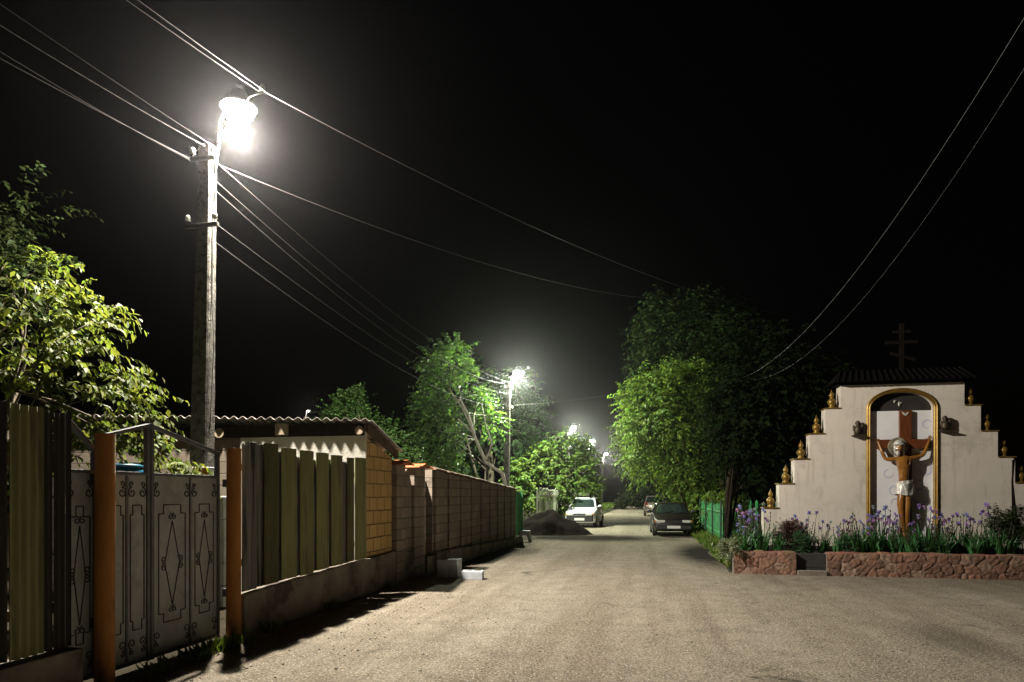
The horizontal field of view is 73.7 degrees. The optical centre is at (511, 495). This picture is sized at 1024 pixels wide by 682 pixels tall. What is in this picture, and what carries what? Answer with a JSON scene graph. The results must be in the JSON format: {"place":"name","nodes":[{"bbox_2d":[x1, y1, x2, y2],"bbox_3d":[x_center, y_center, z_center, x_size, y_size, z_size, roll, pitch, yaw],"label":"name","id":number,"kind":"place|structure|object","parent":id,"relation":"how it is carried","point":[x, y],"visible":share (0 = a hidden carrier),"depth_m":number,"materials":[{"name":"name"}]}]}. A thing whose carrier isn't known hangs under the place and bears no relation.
{"place":"outdoors","nodes":[
{"label":"outdoors","id":0,"kind":"place"},
{"bbox_2d":[7,501,775,681],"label":"ground","id":1,"kind":"structure","parent":0,"point":[125,670],"depth_m":9.05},
{"bbox_2d":[0,400,82,681],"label":"corrugated fence","id":2,"kind":"object","parent":1,"relation":"on","point":[34,614],"visible":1,"depth_m":5.27,"materials":[{"name":"green metal"}]},
{"bbox_2d":[0,160,103,401],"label":"broad tree","id":3,"kind":"object","parent":1,"relation":"on","point":[8,254],"visible":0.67,"depth_m":13.74,"materials":[{"name":"green plant"}]},
{"bbox_2d":[90,433,115,681],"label":"gate post","id":4,"kind":"object","parent":1,"relation":"on","point":[103,478],"visible":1,"depth_m":5.87,"materials":[{"name":"orange paint"}]},
{"bbox_2d":[60,412,94,680],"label":"wicket gate","id":5,"kind":"structure","parent":4,"relation":"attached to","point":[82,555],"depth_m":5.86,"materials":[{"name":"metal"}]},
{"bbox_2d":[107,424,219,670],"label":"metal gate","id":6,"kind":"structure","parent":4,"relation":"attached to","point":[167,563],"depth_m":6.84,"materials":[{"name":"metal"}]},
{"bbox_2d":[0,245,221,522],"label":"fruit tree","id":7,"kind":"object","parent":1,"relation":"on","point":[22,382],"visible":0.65,"depth_m":8.70,"materials":[{"name":"green plant"}]},
{"bbox_2d":[116,463,142,471],"bbox_3d":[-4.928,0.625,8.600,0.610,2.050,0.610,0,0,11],"label":"barrel","id":8,"kind":"object","parent":1,"relation":"on","point":[129,467],"visible":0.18,"depth_m":8.43,"materials":[{"name":"blue plastic"}]},
{"bbox_2d":[192,467,225,607],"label":"wall","id":9,"kind":"structure","parent":1,"relation":"on","point":[222,545],"depth_m":10.06,"materials":[{"name":"white concrete"}]},
{"bbox_2d":[185,84,264,466],"bbox_3d":[-4.549,-2.413,11.102,1.397,8.325,0.594,0,0,11],"label":"street lamp","id":10,"kind":"object","parent":1,"relation":"on","point":[238,106],"visible":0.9,"depth_m":11.00,"materials":[{"name":"concrete"}]},
{"bbox_2d":[0,58,182,154],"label":"power cable","id":11,"kind":"object","parent":10,"relation":"attached to","point":[95,109],"visible":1,"depth_m":9.78,"materials":[{"name":"grey metal"}]},
{"bbox_2d":[0,25,202,144],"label":"power cable","id":12,"kind":"object","parent":10,"relation":"attached to","point":[93,82],"visible":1,"depth_m":9.66,"materials":[{"name":"grey metal"}]},
{"bbox_2d":[0,4,206,141],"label":"power cable","id":13,"kind":"object","parent":10,"relation":"attached to","point":[98,70],"visible":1,"depth_m":9.82,"materials":[{"name":"grey metal"}]},
{"bbox_2d":[195,162,489,380],"bbox_3d":[-2.753,-5.195,22.607,0.006,0.874,23.762,0,0,12],"label":"power cable","id":14,"kind":"object","parent":10,"relation":"attached to","point":[315,267],"visible":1,"depth_m":14.72,"materials":[{"name":"grey metal"}]},
{"bbox_2d":[212,187,500,392],"bbox_3d":[-2.469,-4.692,22.550,0.006,0.881,23.762,0,0,12],"label":"power cable","id":15,"kind":"object","parent":10,"relation":"attached to","point":[316,278],"visible":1,"depth_m":14.17,"materials":[{"name":"grey metal"}]},
{"bbox_2d":[217,243,502,406],"bbox_3d":[-2.802,-4.105,22.617,0.006,0.755,23.762,0,0,11],"label":"power cable","id":16,"kind":"object","parent":10,"relation":"attached to","point":[325,321],"visible":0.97,"depth_m":15.17,"materials":[{"name":"grey metal"}]},
{"bbox_2d":[213,221,508,405],"bbox_3d":[-2.366,-4.180,22.530,0.006,0.606,23.762,0,0,12],"label":"power cable","id":17,"kind":"object","parent":10,"relation":"attached to","point":[335,311],"visible":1,"depth_m":14.82,"materials":[{"name":"grey metal"}]},
{"bbox_2d":[214,160,508,382],"bbox_3d":[-2.420,-5.295,22.540,0.006,0.675,23.762,0,0,12],"label":"power cable","id":18,"kind":"object","parent":10,"relation":"attached to","point":[337,267],"visible":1,"depth_m":14.66,"materials":[{"name":"grey metal"}]},
{"bbox_2d":[216,163,718,300],"bbox_3d":[1.643,-6.392,18.480,0.006,2.211,19.791,0,0,41],"label":"power cable","id":19,"kind":"object","parent":10,"relation":"attached to","point":[447,251],"visible":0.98,"depth_m":14.31,"materials":[{"name":"grey metal"}]},
{"bbox_2d":[265,92,795,317],"bbox_3d":[3.100,-6.077,17.393,19.288,0.630,0.006,0,0,-43],"label":"power cable","id":20,"kind":"object","parent":10,"relation":"attached to","point":[484,204],"visible":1,"depth_m":13.43,"materials":[{"name":"grey metal"}]},
{"bbox_2d":[222,448,241,637],"bbox_3d":[-3.192,0.604,7.793,0.217,2.293,0.182,0,0,11],"label":"gate post","id":21,"kind":"object","parent":1,"relation":"on","point":[231,591],"visible":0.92,"depth_m":7.71,"materials":[{"name":"orange paint"}]},
{"bbox_2d":[71,414,401,589],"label":"shed","id":22,"kind":"structure","parent":1,"relation":"on","point":[371,441],"depth_m":11.99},
{"bbox_2d":[241,441,396,637],"bbox_3d":[-2.724,0.549,10.327,0.254,2.418,4.862,0,0,11],"label":"sheet fence","id":23,"kind":"object","parent":1,"relation":"on","point":[303,534],"visible":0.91,"depth_m":9.32,"materials":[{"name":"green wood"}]},
{"bbox_2d":[309,381,433,469],"bbox_3d":[-3.867,-0.805,18.781,4.677,4.937,1.936,0,0,28],"label":"tree","id":24,"kind":"object","parent":1,"relation":"on","point":[355,399],"visible":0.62,"depth_m":18.99,"materials":[{"name":"green plant"}]},
{"bbox_2d":[392,460,432,583],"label":"pillar wall","id":25,"kind":"structure","parent":1,"relation":"on","point":[408,512],"depth_m":13.49,"materials":[{"name":"brick"}]},
{"bbox_2d":[398,332,513,485],"bbox_3d":[-2.530,-3.028,30.733,4.201,9.403,7.157,0,0,37],"label":"leaning tree","id":26,"kind":"object","parent":1,"relation":"on","point":[447,457],"visible":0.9,"depth_m":30.05,"materials":[{"name":"green plant"}]},
{"bbox_2d":[425,467,522,570],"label":"block wall","id":27,"kind":"structure","parent":1,"relation":"on","point":[467,517],"depth_m":17.75,"materials":[{"name":"brick"}]},
{"bbox_2d":[425,554,435,573],"bbox_3d":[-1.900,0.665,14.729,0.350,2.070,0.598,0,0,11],"label":"concrete block","id":28,"kind":"object","parent":27,"relation":"attached to","point":[430,563],"depth_m":14.62,"materials":[{"name":"grey concrete"}]},
{"bbox_2d":[401,349,557,481],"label":"broad tree","id":29,"kind":"object","parent":1,"relation":"on","point":[524,395],"visible":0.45,"depth_m":43.50,"materials":[{"name":"green plant"}]},
{"bbox_2d":[502,366,528,485],"bbox_3d":[0.211,-2.388,34.382,1.397,8.275,0.594,0,0,11],"label":"street lamp","id":30,"kind":"object","parent":1,"relation":"on","point":[518,371],"visible":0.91,"depth_m":34.27,"materials":[{"name":"concrete"}]},
{"bbox_2d":[498,426,615,519],"bbox_3d":[2.541,-0.871,37.583,7.274,5.998,3.676,0,0,-26],"label":"walnut tree","id":31,"kind":"object","parent":1,"relation":"on","point":[585,445],"visible":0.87,"depth_m":37.41,"materials":[{"name":"green plant"}]},
{"bbox_2d":[536,488,588,515],"bbox_3d":[3.706,0.622,43.110,0.152,2.056,26.000,0,0,11],"label":"picket fence","id":32,"kind":"object","parent":1,"relation":"on","point":[554,496],"visible":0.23,"depth_m":33.09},
{"bbox_2d":[566,424,579,491],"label":"street lamp","id":33,"kind":"object","parent":1,"relation":"on","point":[573,426],"visible":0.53,"depth_m":61.56,"materials":[{"name":"metal"}]},
{"bbox_2d":[612,486,643,508],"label":"bush","id":34,"kind":"object","parent":1,"relation":"on","point":[635,500],"visible":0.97,"depth_m":83.86,"materials":[{"name":"green plant"}]},
{"bbox_2d":[637,489,659,508],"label":"bush","id":35,"kind":"object","parent":1,"relation":"on","point":[644,493],"visible":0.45,"depth_m":87.50,"materials":[{"name":"green plant"}]},
{"bbox_2d":[607,371,708,504],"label":"lime tree","id":36,"kind":"object","parent":1,"relation":"on","point":[618,439],"visible":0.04,"depth_m":52.20,"materials":[{"name":"green plant"}]},
{"bbox_2d":[653,485,677,501],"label":"bush","id":37,"kind":"object","parent":1,"relation":"on","point":[659,492],"visible":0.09,"depth_m":85.14,"materials":[{"name":"green plant"}]},
{"bbox_2d":[632,456,716,505],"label":"broad tree","id":38,"kind":"object","parent":1,"relation":"on","point":[649,485],"visible":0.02,"depth_m":111.21,"materials":[{"name":"green plant"}]},
{"bbox_2d":[603,352,746,526],"bbox_3d":[8.265,-2.601,32.898,6.550,8.823,7.179,0,0,-42],"label":"lime tree","id":39,"kind":"object","parent":1,"relation":"on","point":[660,417],"visible":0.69,"depth_m":32.24,"materials":[{"name":"green plant"}]},
{"bbox_2d":[618,282,766,492],"bbox_3d":[10.796,-5.466,39.811,9.386,14.311,8.788,0,0,34],"label":"lime tree","id":40,"kind":"object","parent":1,"relation":"on","point":[652,331],"visible":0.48,"depth_m":38.70,"materials":[{"name":"green plant"}]},
{"bbox_2d":[700,499,723,542],"bbox_3d":[7.566,0.900,26.177,0.132,1.500,9.212,0,0,11],"label":"picket fence","id":41,"kind":"object","parent":1,"relation":"on","point":[712,519],"visible":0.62,"depth_m":24.54,"materials":[{"name":"green paint"}]},
{"bbox_2d":[731,500,775,540],"bbox_3d":[8.514,0.775,21.154,3.400,1.750,0.110,0,0,11],"label":"picket fence","id":42,"kind":"object","parent":1,"relation":"on","point":[756,504],"visible":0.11,"depth_m":21.35,"materials":[{"name":"green paint"}]},
{"bbox_2d":[732,550,795,574],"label":"stone planter wall","id":43,"kind":"structure","parent":1,"relation":"on","point":[766,562],"depth_m":14.33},
{"bbox_2d":[680,310,858,542],"bbox_3d":[7.969,-2.087,20.951,5.350,7.502,4.642,0,0,0],"label":"lime tree","id":44,"kind":"object","parent":1,"relation":"on","point":[746,432],"visible":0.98,"depth_m":20.14,"materials":[{"name":"green plant"}]},
{"bbox_2d":[796,551,826,575],"bbox_3d":[6.294,1.440,14.557,0.587,0.460,1.000,0,0,11],"label":"step","id":45,"kind":"object","parent":1,"relation":"on","point":[809,564],"visible":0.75,"depth_m":14.25,"materials":[{"name":"concrete"}]},
{"bbox_2d":[721,545,1023,570],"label":"bed soil","id":46,"kind":"structure","parent":1,"relation":"on","point":[830,548],"depth_m":15.64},
{"bbox_2d":[713,534,744,564],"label":"shrub","id":47,"kind":"object","parent":46,"relation":"on","point":[726,547],"visible":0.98,"depth_m":14.52,"materials":[{"name":"green plant"}]},
{"bbox_2d":[733,515,749,547],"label":"iris plant","id":48,"kind":"object","parent":46,"relation":"on","point":[742,527],"visible":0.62,"depth_m":14.87,"materials":[{"name":"purple plant"}]},
{"bbox_2d":[730,504,754,550],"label":"iris plant","id":49,"kind":"object","parent":46,"relation":"on","point":[742,513],"visible":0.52,"depth_m":15.16,"materials":[{"name":"purple plant"}]},
{"bbox_2d":[737,519,756,550],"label":"iris plant","id":50,"kind":"object","parent":46,"relation":"on","point":[746,546],"visible":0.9,"depth_m":14.69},
{"bbox_2d":[746,519,763,550],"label":"iris plant","id":51,"kind":"object","parent":46,"relation":"on","point":[748,520],"visible":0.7,"depth_m":14.76,"materials":[{"name":"purple plant"}]},
{"bbox_2d":[745,513,776,550],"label":"iris plant","id":52,"kind":"object","parent":46,"relation":"on","point":[760,544],"visible":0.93,"depth_m":14.61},
{"bbox_2d":[752,508,776,550],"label":"iris plant","id":53,"kind":"object","parent":46,"relation":"on","point":[756,517],"visible":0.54,"depth_m":15.14,"materials":[{"name":"purple plant"}]},
{"bbox_2d":[769,523,785,550],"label":"iris plant","id":54,"kind":"object","parent":46,"relation":"on","point":[777,545],"visible":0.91,"depth_m":14.56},
{"bbox_2d":[770,525,787,550],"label":"iris plant","id":55,"kind":"object","parent":46,"relation":"on","point":[778,537],"visible":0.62,"depth_m":14.82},
{"bbox_2d":[770,517,808,550],"bbox_3d":[6.138,0.890,15.088,0.976,0.824,0.833,0,0,0],"label":"shrub","id":56,"kind":"object","parent":46,"relation":"on","point":[788,527],"visible":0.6,"depth_m":14.96,"materials":[{"name":"green plant"}]},
{"bbox_2d":[786,529,820,552],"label":"shrub","id":57,"kind":"object","parent":46,"relation":"on","point":[800,548],"visible":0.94,"depth_m":14.53,"materials":[{"name":"green plant"}]},
{"bbox_2d":[800,510,818,550],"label":"iris plant","id":58,"kind":"object","parent":46,"relation":"on","point":[805,526],"visible":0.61,"depth_m":14.80,"materials":[{"name":"purple plant"}]},
{"bbox_2d":[813,520,832,551],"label":"iris plant","id":59,"kind":"object","parent":46,"relation":"on","point":[824,545],"visible":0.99,"depth_m":15.07,"materials":[{"name":"green plant"}]},
{"bbox_2d":[830,519,846,551],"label":"iris plant","id":60,"kind":"object","parent":46,"relation":"on","point":[837,526],"visible":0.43,"depth_m":14.64,"materials":[{"name":"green plant"}]},
{"bbox_2d":[830,522,848,551],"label":"iris plant","id":61,"kind":"object","parent":46,"relation":"on","point":[839,548],"visible":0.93,"depth_m":14.34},
{"bbox_2d":[839,515,854,551],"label":"iris plant","id":62,"kind":"object","parent":46,"relation":"on","point":[849,522],"visible":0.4,"depth_m":15.06,"materials":[{"name":"green plant"}]},
{"bbox_2d":[834,530,866,552],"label":"shrub","id":63,"kind":"object","parent":46,"relation":"on","point":[847,545],"visible":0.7,"depth_m":14.27,"materials":[{"name":"green plant"}]},
{"bbox_2d":[843,512,875,551],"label":"iris plant","id":64,"kind":"object","parent":46,"relation":"on","point":[860,546],"visible":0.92,"depth_m":14.22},
{"bbox_2d":[857,514,882,552],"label":"iris plant","id":65,"kind":"object","parent":46,"relation":"on","point":[872,547],"visible":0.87,"depth_m":14.27,"materials":[{"name":"green plant"}]},
{"bbox_2d":[861,513,883,552],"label":"iris plant","id":66,"kind":"object","parent":46,"relation":"on","point":[874,521],"visible":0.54,"depth_m":14.60,"materials":[{"name":"green plant"}]},
{"bbox_2d":[873,514,899,552],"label":"iris plant","id":67,"kind":"object","parent":46,"relation":"on","point":[886,548],"visible":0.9,"depth_m":14.44,"materials":[{"name":"green plant"}]},
{"bbox_2d":[870,505,902,551],"bbox_3d":[8.093,0.718,14.991,0.555,1.029,0.704,0,0,-29],"label":"iris plant","id":68,"kind":"object","parent":46,"relation":"on","point":[879,513],"visible":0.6,"depth_m":15.01,"materials":[{"name":"green plant"}]},
{"bbox_2d":[888,519,902,552],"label":"iris plant","id":69,"kind":"object","parent":46,"relation":"on","point":[895,548],"visible":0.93,"depth_m":14.20,"materials":[{"name":"green plant"}]},
{"bbox_2d":[889,512,909,551],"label":"iris plant","id":70,"kind":"object","parent":46,"relation":"on","point":[894,523],"visible":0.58,"depth_m":14.65,"materials":[{"name":"green plant"}]},
{"bbox_2d":[898,525,917,551],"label":"iris plant","id":71,"kind":"object","parent":46,"relation":"on","point":[910,547],"visible":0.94,"depth_m":14.11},
{"bbox_2d":[902,521,921,551],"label":"iris plant","id":72,"kind":"object","parent":46,"relation":"on","point":[914,530],"visible":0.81,"depth_m":14.18,"materials":[{"name":"green plant"}]},
{"bbox_2d":[907,516,928,552],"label":"iris plant","id":73,"kind":"object","parent":46,"relation":"on","point":[918,547],"visible":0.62,"depth_m":14.45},
{"bbox_2d":[903,503,939,538],"bbox_3d":[9.271,0.709,15.444,0.735,1.081,0.761,0,0,27],"label":"iris plant","id":74,"kind":"object","parent":46,"relation":"on","point":[919,505],"visible":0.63,"depth_m":15.45,"materials":[{"name":"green plant"}]},
{"bbox_2d":[917,507,945,552],"bbox_3d":[8.668,0.731,14.094,0.698,1.016,0.669,0,0,-15],"label":"iris plant","id":75,"kind":"object","parent":46,"relation":"on","point":[929,537],"visible":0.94,"depth_m":14.07,"materials":[{"name":"green plant"}]},
{"bbox_2d":[918,534,951,553],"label":"shrub","id":76,"kind":"object","parent":46,"relation":"on","point":[922,544],"visible":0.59,"depth_m":14.07,"materials":[{"name":"green plant"}]},
{"bbox_2d":[923,515,947,538],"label":"iris plant","id":77,"kind":"object","parent":46,"relation":"on","point":[934,526],"visible":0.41,"depth_m":14.52,"materials":[{"name":"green plant"}]},
{"bbox_2d":[935,525,955,553],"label":"iris plant","id":78,"kind":"object","parent":46,"relation":"on","point":[944,548],"visible":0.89,"depth_m":13.94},
{"bbox_2d":[933,513,959,553],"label":"iris plant","id":79,"kind":"object","parent":46,"relation":"on","point":[942,522],"visible":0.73,"depth_m":14.14,"materials":[{"name":"green plant"}]},
{"bbox_2d":[947,512,965,552],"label":"iris plant","id":80,"kind":"object","parent":46,"relation":"on","point":[957,515],"visible":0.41,"depth_m":14.63,"materials":[{"name":"green plant"}]},
{"bbox_2d":[951,512,975,553],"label":"iris plant","id":81,"kind":"object","parent":46,"relation":"on","point":[961,549],"visible":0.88,"depth_m":14.15,"materials":[{"name":"green plant"}]},
{"bbox_2d":[963,525,988,553],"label":"iris plant","id":82,"kind":"object","parent":46,"relation":"on","point":[975,550],"visible":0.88,"depth_m":13.82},
{"bbox_2d":[968,509,995,554],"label":"iris plant","id":83,"kind":"object","parent":46,"relation":"on","point":[983,549],"visible":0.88,"depth_m":13.96,"materials":[{"name":"green plant"}]},
{"bbox_2d":[975,502,1002,549],"bbox_3d":[9.998,0.688,14.317,0.733,1.122,0.768,0,0,5],"label":"iris plant","id":84,"kind":"object","parent":46,"relation":"on","point":[986,504],"visible":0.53,"depth_m":14.26,"materials":[{"name":"green plant"}]},
{"bbox_2d":[982,513,1014,554],"bbox_3d":[9.887,0.795,13.813,0.665,0.879,0.689,2,6,11],"label":"iris plant","id":85,"kind":"object","parent":46,"relation":"on","point":[1000,541],"visible":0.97,"depth_m":13.83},
{"bbox_2d":[982,503,1023,545],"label":"shrub","id":86,"kind":"object","parent":46,"relation":"on","point":[1009,518],"visible":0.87,"depth_m":13.92,"materials":[{"name":"green plant"}]},
{"bbox_2d":[995,522,1023,553],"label":"iris plant","id":87,"kind":"object","parent":46,"relation":"on","point":[1013,550],"visible":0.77,"depth_m":13.77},
{"bbox_2d":[1012,460,1015,508],"bbox_3d":[10.555,0.237,14.342,0.110,1.986,0.042,0,0,0],"label":"stake","id":88,"kind":"object","parent":46,"relation":"on","point":[1013,491],"visible":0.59,"depth_m":14.33,"materials":[{"name":"brown wood"}]},
{"bbox_2d":[1009,535,1023,553],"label":"iris plant","id":89,"kind":"object","parent":46,"relation":"on","point":[1019,551],"visible":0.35,"depth_m":13.92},
{"bbox_2d":[760,323,1023,547],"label":"shrine","id":90,"kind":"object","parent":1,"relation":"on","point":[843,469],"visible":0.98,"depth_m":16.61,"materials":[{"name":"paint"}]},
{"bbox_2d":[876,410,932,544],"bbox_3d":[9.439,-0.384,16.380,1.255,3.368,0.371,0,0,11],"label":"crucifix","id":91,"kind":"object","parent":90,"relation":"attached to","point":[902,445],"visible":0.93,"depth_m":16.37,"materials":[{"name":"brown wood"}]},
{"bbox_2d":[824,552,1023,579],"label":"stone planter wall","id":92,"kind":"structure","parent":1,"relation":"on","point":[943,565],"depth_m":13.73,"materials":[{"name":"stone"}]},
{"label":"grass verge","id":93,"kind":"structure","parent":1,"relation":"on","visible":0},
{"bbox_2d":[681,484,725,523],"bbox_3d":[9.297,0.357,33.114,2.630,2.662,2.543,0,0,0],"label":"bush","id":94,"kind":"object","parent":93,"relation":"on","point":[698,511],"visible":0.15,"depth_m":32.61,"materials":[{"name":"green plant"}]},
{"bbox_2d":[700,488,754,529],"bbox_3d":[8.748,0.960,27.590,2.125,2.540,2.156,0,0,41],"label":"bush","id":95,"kind":"object","parent":93,"relation":"on","point":[722,498],"visible":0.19,"depth_m":27.53,"materials":[{"name":"green plant"}]},
{"bbox_2d":[689,523,818,567],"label":"grass","id":96,"kind":"structure","parent":93,"relation":"on","point":[701,535],"depth_m":22.80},
{"bbox_2d":[0,0,1023,500],"label":"sky","id":97,"kind":"structure","parent":0,"point":[764,149],"materials":[{"name":"black"}]},
{"bbox_2d":[115,507,1023,681],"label":"road","id":98,"kind":"structure","parent":0,"point":[750,632],"depth_m":8.55,"materials":[{"name":"asphalt"}]},
{"bbox_2d":[135,579,399,676],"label":"weeds","id":99,"kind":"object","parent":98,"relation":"on","point":[223,643],"visible":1,"depth_m":7.11,"materials":[{"name":"plant"}]},
{"bbox_2d":[437,558,461,577],"bbox_3d":[-1.270,1.469,13.901,0.428,0.369,0.408,0,0,8],"label":"concrete block","id":100,"kind":"object","parent":98,"relation":"on","point":[449,567],"depth_m":13.71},
{"bbox_2d":[461,570,483,579],"bbox_3d":[-0.776,1.564,13.499,0.427,0.178,0.267,0,0,3],"label":"concrete block","id":101,"kind":"object","parent":98,"relation":"on","point":[472,574],"depth_m":13.37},
{"bbox_2d":[516,491,522,536],"bbox_3d":[0.266,0.730,24.645,0.250,1.840,0.070,0,0,11],"label":"metal door","id":102,"kind":"structure","parent":98,"relation":"on","point":[519,511],"depth_m":24.63,"materials":[{"name":"green paint"}]},
{"bbox_2d":[519,530,531,541],"bbox_3d":[0.461,1.450,24.600,0.497,0.400,0.340,0,0,11],"label":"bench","id":103,"kind":"object","parent":98,"relation":"on","point":[525,532],"visible":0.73,"depth_m":24.47,"materials":[{"name":"grey wood"}]},
{"bbox_2d":[523,509,592,535],"bbox_3d":[1.526,1.125,29.600,4.400,1.089,3.400,0,0,11],"label":"soil heap","id":104,"kind":"object","parent":98,"relation":"on","point":[550,522],"visible":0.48,"depth_m":28.73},
{"bbox_2d":[139,540,1022,681],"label":"pebbles","id":105,"kind":"object","parent":98,"relation":"on","point":[335,668],"visible":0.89,"depth_m":8.88,"materials":[{"name":"stone"}]},
{"bbox_2d":[565,497,603,526],"bbox_3d":[3.982,0.870,37.184,1.996,1.560,4.125,0,0,14],"label":"parked car","id":106,"kind":"object","parent":98,"relation":"on","point":[587,510],"visible":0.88,"depth_m":35.97,"materials":[{"name":"white paint"}]},
{"bbox_2d":[642,496,666,515],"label":"parked car","id":107,"kind":"object","parent":98,"relation":"on","point":[649,501],"visible":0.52,"depth_m":55.36,"materials":[{"name":"silver metal"}]},
{"bbox_2d":[647,502,695,535],"bbox_3d":[6.820,0.970,29.389,1.996,1.360,4.122,0,0,9],"label":"parked car","id":108,"kind":"object","parent":98,"relation":"on","point":[670,516],"visible":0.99,"depth_m":27.98,"materials":[{"name":"black paint"}]},
{"bbox_2d":[602,502,614,509],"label":"grass","id":109,"kind":"structure","parent":0,"point":[606,505],"depth_m":74.36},
{"bbox_2d":[738,19,1023,379],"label":"power cable","id":110,"kind":"object","parent":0,"point":[906,201],"visible":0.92,"depth_m":10.71,"materials":[{"name":"grey metal"}]},
{"bbox_2d":[765,69,1023,377],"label":"power cable","id":111,"kind":"object","parent":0,"point":[913,234],"visible":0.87,"depth_m":10.85,"materials":[{"name":"grey metal"}]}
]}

